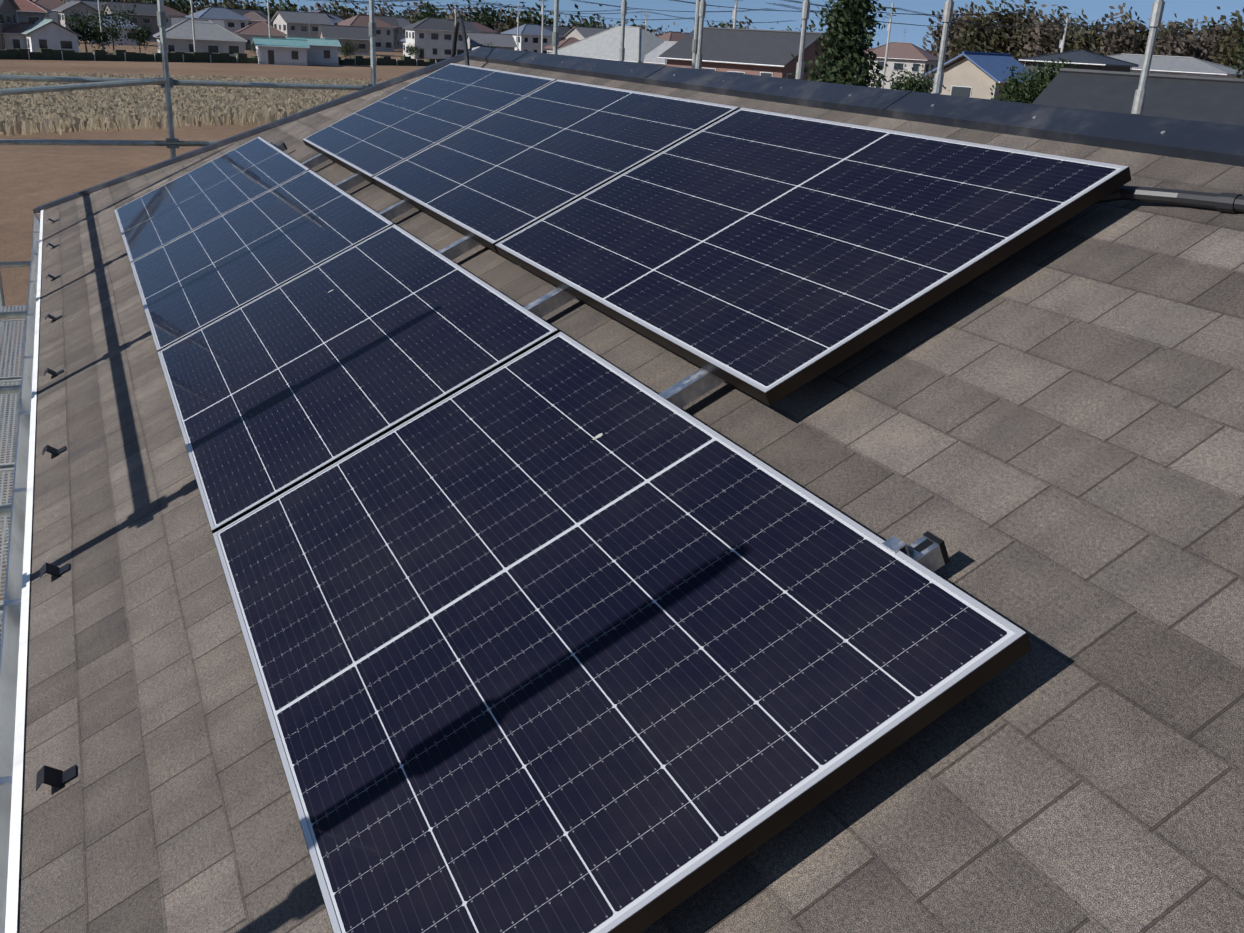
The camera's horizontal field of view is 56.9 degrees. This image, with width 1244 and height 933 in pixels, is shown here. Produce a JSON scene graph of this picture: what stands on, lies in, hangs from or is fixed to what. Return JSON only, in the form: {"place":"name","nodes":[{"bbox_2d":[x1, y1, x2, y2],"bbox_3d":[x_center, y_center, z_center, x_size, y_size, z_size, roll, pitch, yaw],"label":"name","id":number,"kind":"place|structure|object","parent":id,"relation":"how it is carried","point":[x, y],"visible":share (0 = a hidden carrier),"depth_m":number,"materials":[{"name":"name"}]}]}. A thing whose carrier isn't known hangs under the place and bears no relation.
{"place":"outdoors","nodes":[
{"label":"outdoors","id":0,"kind":"place"},
{"bbox_2d":[0,0,19,49],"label":"house","id":1,"kind":"structure","parent":0,"point":[8,12],"depth_m":162.33,"materials":[{"name":"concrete"}]},
{"bbox_2d":[14,0,51,23],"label":"house","id":2,"kind":"structure","parent":0,"point":[30,11],"depth_m":170.37,"materials":[{"name":"concrete"}]},
{"bbox_2d":[52,0,101,39],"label":"house","id":3,"kind":"structure","parent":0,"point":[67,8],"depth_m":239.46,"materials":[{"name":"concrete"}]},
{"bbox_2d":[153,19,246,55],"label":"house","id":4,"kind":"structure","parent":0,"point":[210,36],"depth_m":174.94,"materials":[{"name":"concrete"}]},
{"bbox_2d":[356,14,399,50],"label":"house","id":5,"kind":"structure","parent":0,"point":[392,20],"depth_m":291.09,"materials":[{"name":"concrete"}]},
{"bbox_2d":[402,17,469,58],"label":"house","id":6,"kind":"structure","parent":0,"point":[432,37],"depth_m":236.36,"materials":[{"name":"concrete"}]},
{"bbox_2d":[0,40,945,640],"bbox_3d":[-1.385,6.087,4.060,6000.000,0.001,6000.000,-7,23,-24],"label":"ground","id":7,"kind":"structure","parent":0,"point":[32,178],"depth_m":60.09,"materials":[{"name":"soil"}]},
{"bbox_2d":[0,468,13,610],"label":"plank","id":8,"kind":"object","parent":7,"relation":"on","point":[5,511],"visible":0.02,"depth_m":6.02,"materials":[{"name":"grey metal"}]},
{"bbox_2d":[0,379,20,518],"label":"plank","id":9,"kind":"object","parent":7,"relation":"on","point":[10,387],"depth_m":7.39,"materials":[{"name":"grey metal"}]},
{"bbox_2d":[0,311,26,566],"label":"scaffold bay","id":10,"kind":"object","parent":7,"relation":"on","point":[14,322],"visible":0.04,"depth_m":8.89,"materials":[{"name":"grey metal"}]},
{"bbox_2d":[0,261,30,477],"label":"scaffold bay","id":11,"kind":"object","parent":7,"relation":"on","point":[15,264],"depth_m":10.00,"materials":[{"name":"grey metal"}]},
{"bbox_2d":[2,22,43,48],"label":"house","id":12,"kind":"structure","parent":7,"relation":"on","point":[14,37],"depth_m":161.74,"materials":[{"name":"concrete"}]},
{"bbox_2d":[33,0,65,10],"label":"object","id":13,"kind":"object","parent":7,"relation":"on","point":[51,5],"depth_m":249.01,"materials":[{"name":"concrete"}]},
{"bbox_2d":[21,3,81,51],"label":"house","id":14,"kind":"structure","parent":7,"relation":"on","point":[52,34],"depth_m":160.75,"materials":[{"name":"paint"}]},
{"bbox_2d":[0,77,166,426],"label":"scaffold rail","id":15,"kind":"object","parent":7,"relation":"on","point":[76,86],"visible":0.42,"depth_m":9.79,"materials":[{"name":"grey metal"}]},
{"bbox_2d":[61,9,112,51],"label":"tree","id":16,"kind":"object","parent":7,"relation":"on","point":[81,29],"visible":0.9,"depth_m":177.10,"materials":[{"name":"green plant"}]},
{"bbox_2d":[0,75,208,449],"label":"scaffold bay","id":17,"kind":"object","parent":7,"relation":"on","point":[31,78],"visible":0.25,"depth_m":9.84,"materials":[{"name":"grey metal"}]},
{"bbox_2d":[85,4,141,52],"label":"tree","id":18,"kind":"object","parent":7,"relation":"on","point":[116,19],"visible":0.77,"depth_m":182.43,"materials":[{"name":"green plant"}]},
{"bbox_2d":[88,5,141,45],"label":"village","id":19,"kind":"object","parent":7,"relation":"on","point":[125,41],"visible":0.42,"depth_m":223.74,"materials":[{"name":"concrete"}]},
{"bbox_2d":[0,121,265,133],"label":"fallow strip","id":20,"kind":"object","parent":7,"relation":"on","point":[187,124],"depth_m":71.78,"materials":[{"name":"soil"}]},
{"bbox_2d":[0,71,386,135],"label":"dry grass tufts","id":21,"kind":"object","parent":20,"relation":"on","point":[131,107],"visible":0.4,"depth_m":83.06,"materials":[{"name":"beige plant"}]},
{"bbox_2d":[103,1,167,41],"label":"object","id":22,"kind":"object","parent":7,"relation":"on","point":[146,13],"visible":0.31,"depth_m":256.80,"materials":[{"name":"concrete"}]},
{"bbox_2d":[120,22,155,52],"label":"tree","id":23,"kind":"object","parent":7,"relation":"on","point":[141,35],"visible":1,"depth_m":183.59,"materials":[{"name":"green plant"}]},
{"bbox_2d":[163,5,187,28],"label":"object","id":24,"kind":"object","parent":7,"relation":"on","point":[170,12],"visible":0.19,"depth_m":292.44,"materials":[{"name":"concrete"}]},
{"bbox_2d":[171,17,224,27],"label":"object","id":25,"kind":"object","parent":7,"relation":"on","point":[177,20],"visible":0.27,"depth_m":231.52,"materials":[{"name":"concrete"}]},
{"bbox_2d":[185,7,250,34],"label":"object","id":26,"kind":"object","parent":7,"relation":"on","point":[233,22],"visible":0.42,"depth_m":263.87,"materials":[{"name":"concrete"}]},
{"bbox_2d":[0,48,445,65],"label":"hedge","id":27,"kind":"object","parent":7,"relation":"on","point":[94,55],"visible":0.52,"depth_m":164.05,"materials":[{"name":"plant"}]},
{"bbox_2d":[243,3,271,25],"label":"house","id":28,"kind":"structure","parent":7,"relation":"on","point":[253,16],"depth_m":297.34,"materials":[{"name":"concrete"}]},
{"bbox_2d":[234,21,288,49],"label":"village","id":29,"kind":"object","parent":7,"relation":"on","point":[260,29],"visible":0.52,"depth_m":233.84,"materials":[{"name":"concrete"}]},
{"bbox_2d":[155,0,367,157],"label":"scaffold bay","id":30,"kind":"object","parent":7,"relation":"on","point":[161,21],"visible":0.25,"depth_m":10.19,"materials":[{"name":"grey metal"}]},
{"bbox_2d":[252,24,309,65],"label":"house","id":31,"kind":"structure","parent":7,"relation":"on","point":[275,51],"depth_m":174.01,"materials":[{"name":"paint"}]},
{"bbox_2d":[265,0,300,25],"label":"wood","id":32,"kind":"object","parent":7,"relation":"on","point":[284,5],"visible":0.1,"depth_m":382.69,"materials":[{"name":"green plant"}]},
{"bbox_2d":[270,10,333,37],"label":"house","id":33,"kind":"structure","parent":7,"relation":"on","point":[296,23],"depth_m":268.85,"materials":[{"name":"paint"}]},
{"bbox_2d":[286,24,341,65],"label":"house","id":34,"kind":"structure","parent":7,"relation":"on","point":[321,51],"depth_m":180.67,"materials":[{"name":"paint"}]},
{"bbox_2d":[318,24,369,55],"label":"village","id":35,"kind":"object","parent":7,"relation":"on","point":[359,35],"visible":0.56,"depth_m":239.85,"materials":[{"name":"concrete"}]},
{"bbox_2d":[329,0,380,19],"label":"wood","id":36,"kind":"object","parent":7,"relation":"on","point":[350,10],"visible":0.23,"depth_m":379.81,"materials":[{"name":"green plant"}]},
{"bbox_2d":[334,15,395,51],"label":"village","id":37,"kind":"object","parent":7,"relation":"on","point":[384,39],"visible":0.46,"depth_m":275.07,"materials":[{"name":"paint"}]},
{"bbox_2d":[362,0,375,88],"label":"scaffold pole","id":38,"kind":"object","parent":7,"relation":"on","point":[372,28],"visible":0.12,"depth_m":10.63,"materials":[{"name":"grey metal"}]},
{"bbox_2d":[396,17,410,48],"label":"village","id":39,"kind":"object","parent":7,"relation":"on","point":[402,22],"visible":0.1,"depth_m":311.38,"materials":[{"name":"paint"}]},
{"bbox_2d":[410,1,453,22],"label":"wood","id":40,"kind":"object","parent":7,"relation":"on","point":[431,12],"visible":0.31,"depth_m":359.26,"materials":[{"name":"green plant"}]},
{"bbox_2d":[444,0,485,20],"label":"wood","id":41,"kind":"object","parent":7,"relation":"on","point":[461,14],"visible":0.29,"depth_m":407.88,"materials":[{"name":"green plant"}]},
{"bbox_2d":[461,0,509,29],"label":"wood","id":42,"kind":"object","parent":7,"relation":"on","point":[485,19],"visible":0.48,"depth_m":372.82,"materials":[{"name":"green plant"}]},
{"bbox_2d":[467,32,516,50],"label":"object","id":43,"kind":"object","parent":7,"relation":"on","point":[499,41],"visible":0.42,"depth_m":246.85,"materials":[{"name":"concrete"}]},
{"bbox_2d":[497,4,531,30],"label":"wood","id":44,"kind":"object","parent":7,"relation":"on","point":[513,24],"visible":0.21,"depth_m":368.37,"materials":[{"name":"green plant"}]},
{"bbox_2d":[345,0,706,49],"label":"utility pole","id":45,"kind":"object","parent":7,"relation":"on","point":[518,6],"visible":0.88,"depth_m":199.85,"materials":[{"name":"concrete"}]},
{"bbox_2d":[501,16,561,52],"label":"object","id":46,"kind":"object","parent":7,"relation":"on","point":[530,37],"visible":0.62,"depth_m":280.71,"materials":[{"name":"concrete"}]},
{"bbox_2d":[517,2,560,25],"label":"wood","id":47,"kind":"object","parent":7,"relation":"on","point":[535,20],"visible":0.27,"depth_m":365.48,"materials":[{"name":"green plant"}]},
{"bbox_2d":[552,0,558,54],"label":"scaffold pole","id":48,"kind":"object","parent":7,"relation":"on","point":[555,38],"visible":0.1,"depth_m":11.31,"materials":[{"name":"grey metal"}]},
{"bbox_2d":[563,21,609,39],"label":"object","id":49,"kind":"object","parent":7,"relation":"on","point":[581,33],"visible":0.25,"depth_m":282.37,"materials":[{"name":"paint"}]},
{"bbox_2d":[547,8,664,62],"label":"tiled house","id":50,"kind":"structure","parent":7,"relation":"on","point":[640,43],"depth_m":138.21,"materials":[{"name":"concrete"}]},
{"bbox_2d":[619,0,626,60],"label":"pole","id":51,"kind":"object","parent":7,"relation":"on","point":[623,14],"visible":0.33,"depth_m":13.27,"materials":[{"name":"silver metal"}]},
{"bbox_2d":[538,0,772,52],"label":"utility pole","id":52,"kind":"object","parent":7,"relation":"on","point":[542,10],"visible":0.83,"depth_m":159.41,"materials":[{"name":"concrete"}]},
{"bbox_2d":[692,0,700,68],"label":"scaffold pole","id":53,"kind":"object","parent":7,"relation":"on","point":[695,39],"visible":0.12,"depth_m":11.94,"materials":[{"name":"silver metal"}]},
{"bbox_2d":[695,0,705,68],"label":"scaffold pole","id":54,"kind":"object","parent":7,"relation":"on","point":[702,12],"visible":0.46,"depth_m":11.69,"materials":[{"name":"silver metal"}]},
{"bbox_2d":[795,0,810,79],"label":"pole","id":55,"kind":"object","parent":7,"relation":"on","point":[804,18],"visible":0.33,"depth_m":10.09,"materials":[{"name":"silver metal"}]},
{"bbox_2d":[791,0,895,87],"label":"tree","id":56,"kind":"object","parent":7,"relation":"on","point":[848,41],"visible":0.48,"depth_m":50.17,"materials":[{"name":"green plant"}]},
{"bbox_2d":[671,0,1130,87],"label":"utility pole","id":57,"kind":"object","parent":7,"relation":"on","point":[888,38],"visible":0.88,"depth_m":137.44,"materials":[{"name":"concrete"}]},
{"bbox_2d":[883,64,948,92],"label":"bush","id":58,"kind":"object","parent":7,"relation":"on","point":[916,84],"visible":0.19,"depth_m":69.22,"materials":[{"name":"green plant"}]},
{"bbox_2d":[922,9,958,62],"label":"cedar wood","id":59,"kind":"object","parent":7,"relation":"on","point":[937,32],"visible":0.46,"depth_m":294.36,"materials":[{"name":"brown plant"}]},
{"bbox_2d":[932,0,953,93],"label":"pole","id":60,"kind":"object","parent":7,"relation":"on","point":[946,21],"visible":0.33,"depth_m":8.50,"materials":[{"name":"silver metal"}]},
{"bbox_2d":[938,4,980,61],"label":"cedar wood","id":61,"kind":"object","parent":7,"relation":"on","point":[959,27],"visible":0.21,"depth_m":280.28,"materials":[{"name":"brown plant"}]},
{"bbox_2d":[945,0,999,62],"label":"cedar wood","id":62,"kind":"object","parent":7,"relation":"on","point":[974,40],"visible":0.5,"depth_m":242.90,"materials":[{"name":"green plant"}]},
{"bbox_2d":[979,0,1028,55],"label":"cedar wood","id":63,"kind":"object","parent":7,"relation":"on","point":[998,47],"visible":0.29,"depth_m":256.78,"materials":[{"name":"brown plant"}]},
{"bbox_2d":[1000,0,1043,62],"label":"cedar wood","id":64,"kind":"object","parent":7,"relation":"on","point":[1017,19],"visible":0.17,"depth_m":254.97,"materials":[{"name":"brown plant"}]},
{"bbox_2d":[1005,6,1055,63],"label":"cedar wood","id":65,"kind":"object","parent":7,"relation":"on","point":[1020,43],"visible":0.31,"depth_m":251.17,"materials":[{"name":"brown plant"}]},
{"bbox_2d":[989,58,1075,103],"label":"round tree","id":66,"kind":"object","parent":7,"relation":"on","point":[1028,91],"visible":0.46,"depth_m":66.34,"materials":[{"name":"green plant"}]},
{"bbox_2d":[1017,4,1071,66],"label":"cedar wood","id":67,"kind":"object","parent":7,"relation":"on","point":[1043,35],"visible":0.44,"depth_m":238.16,"materials":[{"name":"green plant"}]},
{"bbox_2d":[1045,6,1078,53],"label":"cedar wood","id":68,"kind":"object","parent":7,"relation":"on","point":[1062,19],"visible":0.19,"depth_m":291.96,"materials":[{"name":"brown plant"}]},
{"bbox_2d":[1053,15,1093,51],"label":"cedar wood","id":69,"kind":"object","parent":7,"relation":"on","point":[1068,44],"visible":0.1,"depth_m":265.84,"materials":[{"name":"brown plant"}]},
{"bbox_2d":[1063,9,1112,54],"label":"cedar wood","id":70,"kind":"object","parent":7,"relation":"on","point":[1086,39],"visible":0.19,"depth_m":250.14,"materials":[{"name":"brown plant"}]},
{"bbox_2d":[1091,2,1146,55],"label":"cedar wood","id":71,"kind":"object","parent":7,"relation":"on","point":[1111,45],"visible":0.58,"depth_m":240.64,"materials":[{"name":"green plant"}]},
{"bbox_2d":[1131,0,1164,114],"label":"pole","id":72,"kind":"object","parent":7,"relation":"on","point":[1156,15],"visible":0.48,"depth_m":6.91,"materials":[{"name":"silver metal"}]},
{"bbox_2d":[1153,20,1202,56],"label":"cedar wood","id":73,"kind":"object","parent":7,"relation":"on","point":[1169,46],"visible":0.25,"depth_m":234.26,"materials":[{"name":"brown plant"}]},
{"bbox_2d":[1173,17,1228,62],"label":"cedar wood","id":74,"kind":"object","parent":7,"relation":"on","point":[1198,48],"visible":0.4,"depth_m":239.70,"materials":[{"name":"brown plant"}]},
{"bbox_2d":[1203,19,1233,61],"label":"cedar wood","id":75,"kind":"object","parent":7,"relation":"on","point":[1218,27],"visible":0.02,"depth_m":257.44,"materials":[{"name":"brown plant"}]},
{"bbox_2d":[1205,8,1243,69],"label":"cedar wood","id":76,"kind":"object","parent":7,"relation":"on","point":[1233,50],"visible":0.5,"depth_m":232.73,"materials":[{"name":"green plant"}]},
{"bbox_2d":[643,25,729,65],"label":"house","id":77,"kind":"structure","parent":0,"point":[652,56],"depth_m":133.43,"materials":[{"name":"concrete"}]},
{"bbox_2d":[172,0,1243,50],"label":"sky","id":78,"kind":"structure","parent":0,"point":[1095,10],"materials":[{"name":"blue"}]},
{"bbox_2d":[657,27,837,80],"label":"house","id":79,"kind":"structure","parent":0,"point":[754,52],"depth_m":86.10,"materials":[{"name":"concrete"}]},
{"bbox_2d":[732,0,1037,27],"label":"power line","id":80,"kind":"object","parent":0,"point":[734,12],"visible":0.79,"depth_m":116.47,"materials":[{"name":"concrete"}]},
{"bbox_2d":[864,28,938,90],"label":"house","id":81,"kind":"structure","parent":0,"point":[909,55],"depth_m":180.82,"materials":[{"name":"concrete"}]},
{"bbox_2d":[921,51,1034,100],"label":"blue house","id":82,"kind":"structure","parent":0,"point":[972,74],"depth_m":79.75,"materials":[{"name":"concrete"}]},
{"bbox_2d":[768,3,1243,51],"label":"power line","id":83,"kind":"object","parent":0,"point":[1061,43],"visible":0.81,"depth_m":122.86,"materials":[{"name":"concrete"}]},
{"bbox_2d":[1019,49,1138,92],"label":"house","id":84,"kind":"structure","parent":0,"point":[1084,59],"depth_m":104.21,"materials":[{"name":"concrete"}]},
{"bbox_2d":[1032,68,1243,125],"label":"house","id":85,"kind":"structure","parent":0,"point":[1207,99],"depth_m":38.40,"materials":[{"name":"concrete"}]},
{"bbox_2d":[1108,53,1243,78],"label":"white house","id":86,"kind":"structure","parent":0,"point":[1178,65],"depth_m":112.81,"materials":[{"name":"concrete"}]},
{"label":"house","id":87,"kind":"structure","parent":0},
{"bbox_2d":[0,210,42,932],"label":"eave gutter","id":88,"kind":"object","parent":87,"relation":"on","point":[13,649],"visible":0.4,"depth_m":3.25,"materials":[{"name":"plastic"}]},
{"bbox_2d":[17,59,1243,932],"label":"roof","id":89,"kind":"structure","parent":87,"relation":"on","point":[1043,437],"depth_m":2.17,"materials":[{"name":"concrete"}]},
{"bbox_2d":[40,563,69,577],"bbox_3d":[-1.637,0.297,3.314,0.078,0.025,0.060,-7,23,-24],"label":"snow guard","id":90,"kind":"object","parent":89,"relation":"on","point":[53,570],"visible":1,"depth_m":3.31,"materials":[{"name":"grey metal"}]},
{"bbox_2d":[36,764,76,790],"bbox_3d":[-1.198,0.655,2.430,0.078,0.025,0.060,-7,23,-24],"label":"snow guard","id":91,"kind":"object","parent":89,"relation":"on","point":[51,776],"visible":1,"depth_m":2.43,"materials":[{"name":"grey metal"}]},
{"bbox_2d":[268,141,949,571],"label":"mount rails","id":92,"kind":"object","parent":89,"relation":"on","point":[928,549],"visible":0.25,"depth_m":2.69,"materials":[{"name":"metal"}]},
{"bbox_2d":[114,137,309,262],"bbox_3d":[-2.458,-1.603,6.758,0.944,0.498,1.760,-7,23,-24],"label":"solar panel","id":93,"kind":"object","parent":92,"relation":"on","point":[172,210],"visible":0.9,"depth_m":6.62,"materials":[{"name":"blue"}]},
{"bbox_2d":[130,170,393,351],"bbox_3d":[-1.713,-0.997,5.259,0.944,0.498,1.760,-7,23,-24],"label":"solar panel","id":94,"kind":"object","parent":92,"relation":"on","point":[202,276],"visible":0.92,"depth_m":5.08,"materials":[{"name":"blue"}]},
{"bbox_2d":[157,224,558,532],"bbox_3d":[-0.968,-0.391,3.761,0.944,0.498,1.760,-7,23,-24],"label":"solar panel","id":95,"kind":"object","parent":92,"relation":"on","point":[281,389],"visible":1,"depth_m":3.52,"materials":[{"name":"blue"}]},
{"bbox_2d":[303,63,556,183],"bbox_3d":[-1.117,-1.922,6.284,0.944,0.498,1.760,-7,23,-24],"label":"solar panel","id":96,"kind":"object","parent":92,"relation":"on","point":[369,142],"visible":0.9,"depth_m":6.13,"materials":[{"name":"blue"}]},
{"bbox_2d":[372,79,739,251],"bbox_3d":[-0.371,-1.316,4.785,0.944,0.498,1.760,-7,23,-24],"label":"solar panel","id":97,"kind":"object","parent":92,"relation":"on","point":[491,181],"visible":1,"depth_m":4.59,"materials":[{"name":"blue"}]},
{"bbox_2d":[213,332,1031,932],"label":"solar panel","id":98,"kind":"object","parent":92,"relation":"on","point":[559,632],"visible":1,"depth_m":1.93,"materials":[{"name":"blue"}]},
{"bbox_2d":[495,108,1130,405],"bbox_3d":[0.374,-0.710,3.287,0.944,0.498,1.760,-7,23,-24],"label":"solar panel","id":99,"kind":"object","parent":92,"relation":"on","point":[769,258],"visible":1,"depth_m":2.99,"materials":[{"name":"blue"}]},
{"bbox_2d":[450,18,1243,212],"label":"cable conduit","id":100,"kind":"object","parent":89,"relation":"on","point":[1228,202],"visible":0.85,"depth_m":2.63,"materials":[{"name":"black"}]},
{"bbox_2d":[469,46,1243,166],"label":"ridge cap","id":101,"kind":"object","parent":89,"relation":"on","point":[1220,143],"visible":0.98,"depth_m":3.60,"materials":[{"name":"metal"}]},
{"bbox_3d":[2.211,-0.724,4.708,2.831,1.426,14.720,-7,23,-24],"label":"roof","id":102,"kind":"object","parent":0,"visible":0},
{"bbox_2d":[33,46,484,212],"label":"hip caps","id":103,"kind":"object","parent":102,"relation":"attached to","point":[376,87],"visible":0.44,"depth_m":8.40,"materials":[{"name":"metal"}]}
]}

